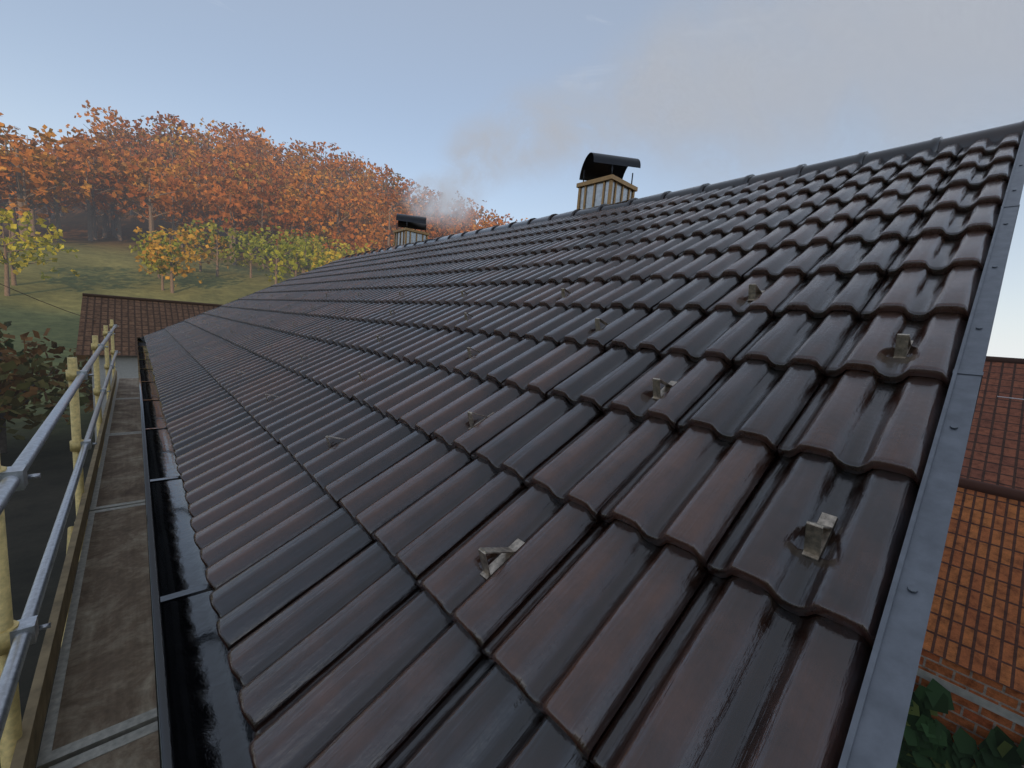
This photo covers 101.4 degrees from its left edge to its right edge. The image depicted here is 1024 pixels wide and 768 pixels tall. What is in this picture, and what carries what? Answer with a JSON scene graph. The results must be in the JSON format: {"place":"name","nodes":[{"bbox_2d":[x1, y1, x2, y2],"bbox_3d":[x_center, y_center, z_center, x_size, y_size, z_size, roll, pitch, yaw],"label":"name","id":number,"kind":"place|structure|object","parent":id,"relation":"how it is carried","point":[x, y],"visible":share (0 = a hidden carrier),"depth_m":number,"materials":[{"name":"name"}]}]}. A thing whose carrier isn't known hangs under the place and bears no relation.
{"place":"outdoors","nodes":[
{"label":"outdoors","id":0,"kind":"place"},
{"bbox_2d":[76,293,221,442],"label":"neighbouring building","id":1,"kind":"structure","parent":0,"point":[132,318],"depth_m":19.04,"materials":[{"name":"tile"}]},
{"bbox_2d":[0,177,385,767],"bbox_3d":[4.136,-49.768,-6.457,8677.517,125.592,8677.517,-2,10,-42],"label":"ground","id":2,"kind":"structure","parent":0,"point":[108,265],"depth_m":50.72,"materials":[{"name":"green plant"}]},
{"bbox_2d":[0,321,92,453],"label":"yard trees","id":3,"kind":"object","parent":2,"relation":"on","point":[19,379],"depth_m":15.88,"materials":[{"name":"green plant"}]},
{"bbox_2d":[1,284,95,320],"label":"cable","id":4,"kind":"object","parent":2,"relation":"on","point":[47,303],"visible":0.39,"depth_m":16.42,"materials":[{"name":"black"}]},
{"bbox_2d":[0,319,116,767],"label":"scaffold posts","id":5,"kind":"object","parent":2,"relation":"on","point":[12,734],"visible":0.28,"depth_m":1.31,"materials":[{"name":"beige wood"}]},
{"bbox_2d":[0,324,119,740],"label":"scaffold guardrails","id":6,"kind":"object","parent":5,"relation":"attached to","point":[14,477],"visible":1,"depth_m":1.46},
{"bbox_2d":[36,378,159,767],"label":"scaffold decks","id":7,"kind":"object","parent":5,"relation":"attached to","point":[102,711],"visible":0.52,"depth_m":1.95,"materials":[{"name":"brown wood"}]},
{"bbox_2d":[10,370,116,767],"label":"toe board","id":8,"kind":"object","parent":7,"relation":"on","point":[26,751],"visible":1,"depth_m":1.79,"materials":[{"name":"brown wood"}]},
{"bbox_2d":[48,348,93,421],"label":"yard shrubs","id":9,"kind":"object","parent":2,"relation":"on","point":[86,388],"depth_m":20.84,"materials":[{"name":"green plant"}]},
{"bbox_2d":[0,208,188,295],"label":"trees","id":10,"kind":"object","parent":2,"relation":"on","point":[32,245],"depth_m":53.74,"materials":[{"name":"plant"}]},
{"bbox_2d":[134,218,376,292],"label":"trees","id":11,"kind":"object","parent":2,"relation":"on","point":[283,245],"depth_m":82.48,"materials":[{"name":"plant"}]},
{"bbox_2d":[0,100,527,272],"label":"hill forest","id":12,"kind":"object","parent":2,"relation":"on","point":[43,168],"depth_m":117.40,"materials":[{"name":"orange plant"}]},
{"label":"house","id":13,"kind":"structure","parent":2,"relation":"on"},
{"bbox_2d":[136,337,252,767],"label":"gutter","id":14,"kind":"object","parent":13,"relation":"attached to","point":[202,722],"visible":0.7,"depth_m":0.99,"materials":[{"name":"black metal"}]},
{"bbox_2d":[393,213,428,245],"bbox_3d":[-2.072,-2.657,8.526,0.684,1.466,0.684,2,8,-21],"label":"chimney","id":15,"kind":"object","parent":13,"relation":"on","point":[406,232],"visible":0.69,"depth_m":8.30,"materials":[{"name":"beige metal"}]},
{"bbox_2d":[144,132,1021,767],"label":"roof tiles","id":16,"kind":"object","parent":13,"relation":"on","point":[656,590],"visible":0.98,"depth_m":1.03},
{"bbox_2d":[141,259,338,341],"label":"verge trim","id":17,"kind":"structure","parent":16,"relation":"attached to","point":[143,340],"depth_m":8.45,"materials":[{"name":"metal"}]},
{"bbox_2d":[176,284,912,579],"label":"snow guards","id":18,"kind":"object","parent":16,"relation":"on","point":[817,534],"visible":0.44,"depth_m":0.88,"materials":[{"name":"metal"}]},
{"bbox_2d":[341,121,1023,258],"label":"ridge caps","id":19,"kind":"object","parent":16,"relation":"on","point":[936,144],"visible":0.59,"depth_m":3.12,"materials":[{"name":"ceramic"}]},
{"bbox_2d":[838,131,1023,767],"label":"verge trim","id":20,"kind":"structure","parent":16,"relation":"attached to","point":[874,738],"depth_m":0.63,"materials":[{"name":"metal"}]},
{"bbox_2d":[576,152,640,209],"bbox_3d":[1.093,-1.933,5.018,0.673,1.460,0.673,2,8,-18],"label":"chimney","id":21,"kind":"object","parent":13,"relation":"on","point":[602,175],"visible":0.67,"depth_m":4.83,"materials":[{"name":"beige metal"}]},
{"bbox_2d":[0,0,1023,358],"label":"sky","id":22,"kind":"structure","parent":0,"point":[393,83],"materials":[{"name":"blue"}]},
{"bbox_2d":[413,0,1003,217],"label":"smoke","id":23,"kind":"object","parent":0,"point":[657,91],"visible":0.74,"depth_m":9.89,"materials":[{"name":"grey"}]},
{"bbox_2d":[913,477,1023,767],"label":"brick wall","id":24,"kind":"structure","parent":0,"point":[971,661],"depth_m":5.20,"materials":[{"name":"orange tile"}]},
{"bbox_2d":[896,678,1023,767],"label":"bush","id":25,"kind":"object","parent":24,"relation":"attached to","point":[927,741],"visible":0.23,"depth_m":4.93,"materials":[{"name":"green plant"}]},
{"bbox_2d":[960,356,1023,490],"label":"neighbouring roof","id":26,"kind":"structure","parent":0,"point":[994,452],"depth_m":9.46,"materials":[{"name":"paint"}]}
]}

